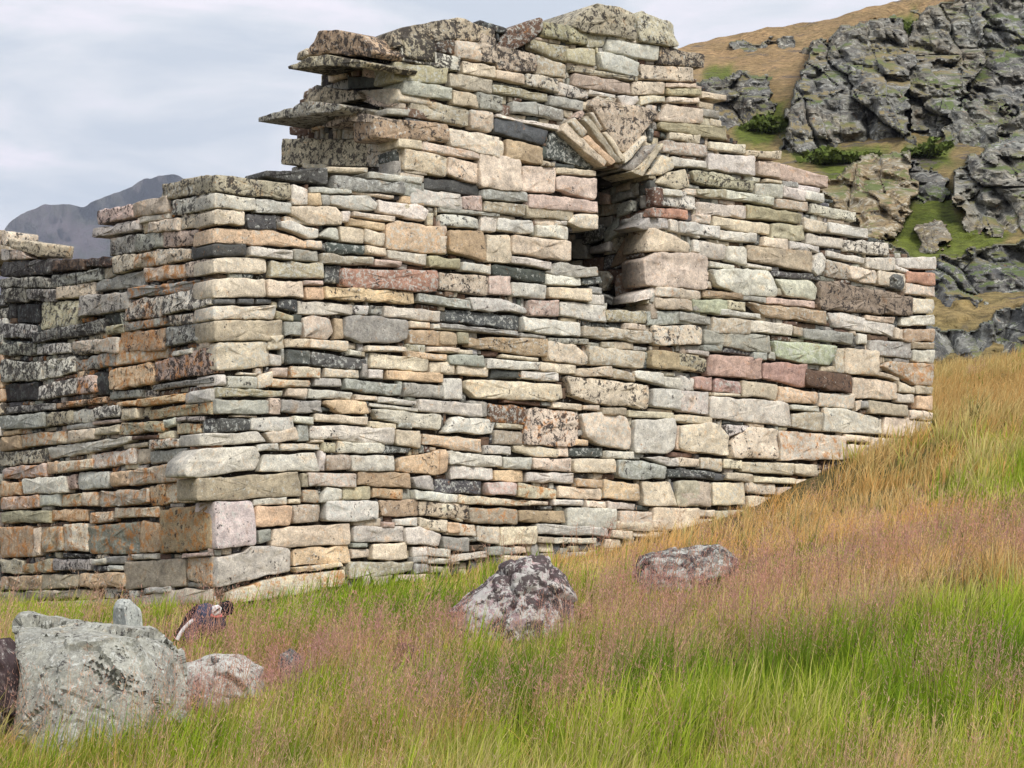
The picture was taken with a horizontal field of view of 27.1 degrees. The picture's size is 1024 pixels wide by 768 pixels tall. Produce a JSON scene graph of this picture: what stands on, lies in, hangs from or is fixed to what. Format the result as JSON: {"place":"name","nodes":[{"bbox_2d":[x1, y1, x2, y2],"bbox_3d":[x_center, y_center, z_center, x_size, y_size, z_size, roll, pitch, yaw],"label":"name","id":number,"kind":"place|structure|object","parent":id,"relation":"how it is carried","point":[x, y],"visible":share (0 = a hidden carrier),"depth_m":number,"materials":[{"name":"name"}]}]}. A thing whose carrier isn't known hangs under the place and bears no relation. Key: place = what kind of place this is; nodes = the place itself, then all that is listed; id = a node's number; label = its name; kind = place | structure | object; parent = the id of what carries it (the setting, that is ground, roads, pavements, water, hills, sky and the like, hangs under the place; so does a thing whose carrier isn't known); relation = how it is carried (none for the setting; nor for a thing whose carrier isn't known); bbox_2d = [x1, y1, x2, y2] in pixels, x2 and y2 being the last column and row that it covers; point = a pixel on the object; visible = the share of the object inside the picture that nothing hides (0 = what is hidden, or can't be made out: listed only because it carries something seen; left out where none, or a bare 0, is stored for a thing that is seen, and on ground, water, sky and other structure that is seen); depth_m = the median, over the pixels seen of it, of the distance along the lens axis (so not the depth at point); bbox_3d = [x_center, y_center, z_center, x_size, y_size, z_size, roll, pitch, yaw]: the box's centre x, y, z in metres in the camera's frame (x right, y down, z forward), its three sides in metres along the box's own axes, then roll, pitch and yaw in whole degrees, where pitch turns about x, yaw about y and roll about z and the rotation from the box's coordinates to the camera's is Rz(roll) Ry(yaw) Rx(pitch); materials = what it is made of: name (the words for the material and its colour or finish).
{"place":"outdoors","nodes":[
{"label":"outdoors","id":0,"kind":"place"},
{"bbox_2d":[0,174,182,294],"bbox_3d":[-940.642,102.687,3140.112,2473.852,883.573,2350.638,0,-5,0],"label":"mountain","id":1,"kind":"structure","parent":0,"point":[74,226],"depth_m":3294.81,"materials":[{"name":"grey stone"}]},
{"bbox_2d":[0,0,898,229],"label":"sky","id":2,"kind":"structure","parent":0,"point":[99,99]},
{"bbox_2d":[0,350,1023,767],"bbox_3d":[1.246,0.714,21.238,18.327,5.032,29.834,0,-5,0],"label":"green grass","id":3,"kind":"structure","parent":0,"point":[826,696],"depth_m":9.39,"materials":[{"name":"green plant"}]},
{"bbox_2d":[0,364,1023,767],"bbox_3d":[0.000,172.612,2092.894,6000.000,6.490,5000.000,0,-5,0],"label":"ground","id":4,"kind":"structure","parent":0,"point":[815,481],"depth_m":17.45,"materials":[{"name":"green plant"}]},
{"bbox_2d":[0,230,14,275],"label":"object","id":5,"kind":"object","parent":4,"relation":"on","point":[3,247],"visible":0.13,"depth_m":22.23,"materials":[{"name":"beige stone"}]},
{"bbox_2d":[0,637,18,741],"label":"boulder","id":6,"kind":"object","parent":4,"relation":"on","point":[8,658],"visible":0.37,"depth_m":9.02,"materials":[{"name":"grey stone"}]},
{"bbox_2d":[11,611,191,756],"bbox_3d":[-1.831,1.411,9.324,0.882,0.815,1.052,0,-5,0],"label":"boulder","id":7,"kind":"object","parent":4,"relation":"on","point":[49,644],"visible":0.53,"depth_m":9.01,"materials":[{"name":"grey stone"}]},
{"bbox_2d":[113,599,142,625],"bbox_3d":[-1.786,1.100,9.904,0.135,0.200,0.290,2,-5,-21],"label":"boulder","id":8,"kind":"object","parent":7,"relation":"on","point":[127,612],"visible":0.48,"depth_m":9.84,"materials":[{"name":"grey stone"}]},
{"bbox_2d":[174,601,233,641],"bbox_3d":[-1.894,1.475,13.113,0.350,0.279,0.270,-1,-5,13],"label":"bird","id":9,"kind":"object","parent":4,"relation":"on","point":[203,613],"visible":0.5,"depth_m":13.05,"materials":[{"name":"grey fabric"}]},
{"bbox_2d":[197,692,229,712],"bbox_3d":[-1.405,1.513,10.005,0.170,0.127,0.167,0,-5,0],"label":"boulder","id":10,"kind":"object","parent":4,"relation":"on","point":[206,703],"visible":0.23,"depth_m":9.94,"materials":[{"name":"grey stone"}]},
{"bbox_2d":[187,653,263,698],"bbox_3d":[-1.441,1.482,10.504,0.428,0.301,0.454,0,-5,0],"label":"boulder","id":11,"kind":"object","parent":4,"relation":"on","point":[204,659],"visible":0.41,"depth_m":10.34,"materials":[{"name":"grey stone"}]},
{"bbox_2d":[277,648,301,684],"bbox_3d":[-1.152,1.476,11.018,0.137,0.214,0.117,0,-5,0],"label":"boulder","id":12,"kind":"object","parent":4,"relation":"on","point":[287,656],"visible":0.39,"depth_m":10.98,"materials":[{"name":"grey stone"}]},
{"bbox_2d":[391,642,416,660],"bbox_3d":[-0.593,1.528,11.713,0.165,0.214,0.159,0,-5,0],"label":"boulder","id":13,"kind":"object","parent":4,"relation":"on","point":[402,650],"visible":0.15,"depth_m":11.66,"materials":[{"name":"grey stone"}]},
{"bbox_2d":[0,3,936,611],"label":"church ruin","id":14,"kind":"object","parent":4,"relation":"on","point":[444,283],"visible":0.94,"depth_m":17.41,"materials":[{"name":"beige stone"}]},
{"bbox_2d":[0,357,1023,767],"bbox_3d":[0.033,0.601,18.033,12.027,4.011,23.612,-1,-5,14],"label":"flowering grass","id":15,"kind":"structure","parent":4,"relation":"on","point":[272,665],"depth_m":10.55,"materials":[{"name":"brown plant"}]},
{"bbox_2d":[0,354,1023,767],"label":"dry grass","id":16,"kind":"structure","parent":4,"relation":"on","point":[890,504],"depth_m":14.09,"materials":[{"name":"beige plant"}]},
{"bbox_2d":[449,555,576,642],"bbox_3d":[0.004,1.379,12.529,0.760,0.746,0.772,0,-5,0],"label":"boulder","id":17,"kind":"object","parent":4,"relation":"on","point":[511,580],"visible":0.53,"depth_m":12.28,"materials":[{"name":"grey stone"}]},
{"bbox_2d":[633,544,740,593],"bbox_3d":[1.176,1.358,14.112,0.776,0.593,0.876,0,-5,0],"label":"boulder","id":18,"kind":"object","parent":4,"relation":"on","point":[720,554],"visible":0.33,"depth_m":13.85,"materials":[{"name":"grey stone"}]},
{"bbox_2d":[555,510,1022,697],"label":"dead stalks","id":19,"kind":"object","parent":4,"relation":"on","point":[812,601],"visible":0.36,"depth_m":10.94,"materials":[{"name":"brown plant"}]},
{"bbox_2d":[825,345,1023,498],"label":"slope grass","id":20,"kind":"structure","parent":4,"relation":"on","point":[1013,377],"depth_m":20.57,"materials":[{"name":"beige plant"}]},
{"bbox_2d":[678,0,1023,364],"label":"hillside","id":21,"kind":"structure","parent":0,"point":[723,60],"depth_m":70.61,"materials":[{"name":"brown plant"}]},
{"bbox_2d":[696,70,777,130],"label":"cliff","id":22,"kind":"structure","parent":21,"relation":"on","point":[747,94],"depth_m":79.12,"materials":[{"name":"grey stone"}]},
{"bbox_2d":[729,36,794,51],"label":"cliff","id":23,"kind":"structure","parent":21,"relation":"on","point":[783,42],"depth_m":102.42,"materials":[{"name":"grey stone"}]},
{"bbox_2d":[738,111,788,132],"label":"shrub","id":24,"kind":"object","parent":21,"relation":"on","point":[768,123],"visible":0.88,"depth_m":74.92,"materials":[{"name":"green plant"}]},
{"bbox_2d":[799,47,811,53],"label":"cliff","id":25,"kind":"structure","parent":21,"relation":"on","point":[804,50],"depth_m":99.13,"materials":[{"name":"grey stone"}]},
{"bbox_2d":[793,145,881,164],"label":"shrub","id":26,"kind":"object","parent":21,"relation":"on","point":[821,155],"visible":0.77,"depth_m":65.07,"materials":[{"name":"green plant"}]},
{"bbox_2d":[779,18,916,153],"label":"cliff","id":27,"kind":"structure","parent":21,"relation":"on","point":[852,83],"depth_m":74.13,"materials":[{"name":"grey stone"}]},
{"bbox_2d":[820,150,918,240],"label":"cliff","id":28,"kind":"structure","parent":21,"relation":"on","point":[875,193],"depth_m":52.07,"materials":[{"name":"beige stone"}]},
{"bbox_2d":[878,240,911,257],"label":"cliff","id":29,"kind":"structure","parent":21,"relation":"on","point":[900,250],"depth_m":46.66,"materials":[{"name":"grey stone"}]},
{"bbox_2d":[902,19,917,33],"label":"shrub","id":30,"kind":"object","parent":21,"relation":"on","point":[908,27],"visible":0.43,"depth_m":103.19,"materials":[{"name":"green plant"}]},
{"bbox_2d":[900,136,954,157],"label":"shrub","id":31,"kind":"object","parent":21,"relation":"on","point":[927,149],"visible":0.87,"depth_m":65.77,"materials":[{"name":"green plant"}]},
{"bbox_2d":[909,160,950,203],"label":"cliff","id":32,"kind":"structure","parent":21,"relation":"on","point":[932,185],"depth_m":56.53,"materials":[{"name":"grey stone"}]},
{"bbox_2d":[914,219,951,253],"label":"cliff","id":33,"kind":"structure","parent":21,"relation":"on","point":[932,235],"depth_m":48.40,"materials":[{"name":"beige stone"}]},
{"bbox_2d":[906,0,989,137],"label":"cliff","id":34,"kind":"structure","parent":21,"relation":"on","point":[944,38],"depth_m":79.45,"materials":[{"name":"grey stone"}]},
{"bbox_2d":[889,9,1011,135],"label":"cliff","id":35,"kind":"structure","parent":21,"relation":"on","point":[895,17],"depth_m":108.32,"materials":[{"name":"grey stone"}]},
{"bbox_2d":[926,239,1023,308],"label":"cliff","id":36,"kind":"structure","parent":21,"relation":"on","point":[975,271],"depth_m":41.38,"materials":[{"name":"grey stone"}]},
{"bbox_2d":[926,303,1023,368],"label":"cliff","id":37,"kind":"structure","parent":21,"relation":"on","point":[1004,326],"depth_m":36.33,"materials":[{"name":"grey stone"}]},
{"bbox_2d":[941,98,1012,147],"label":"cliff","id":38,"kind":"structure","parent":21,"relation":"on","point":[976,122],"depth_m":70.56,"materials":[{"name":"grey stone"}]},
{"bbox_2d":[952,130,1023,237],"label":"cliff","id":39,"kind":"structure","parent":21,"relation":"on","point":[988,188],"depth_m":51.67,"materials":[{"name":"grey stone"}]},
{"bbox_2d":[966,0,1023,115],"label":"cliff","id":40,"kind":"structure","parent":21,"relation":"on","point":[1000,74],"depth_m":81.04,"materials":[{"name":"grey stone"}]},
{"bbox_2d":[996,104,1023,141],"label":"cliff","id":41,"kind":"structure","parent":21,"relation":"on","point":[1005,130],"depth_m":66.99,"materials":[{"name":"grey stone"}]}
]}

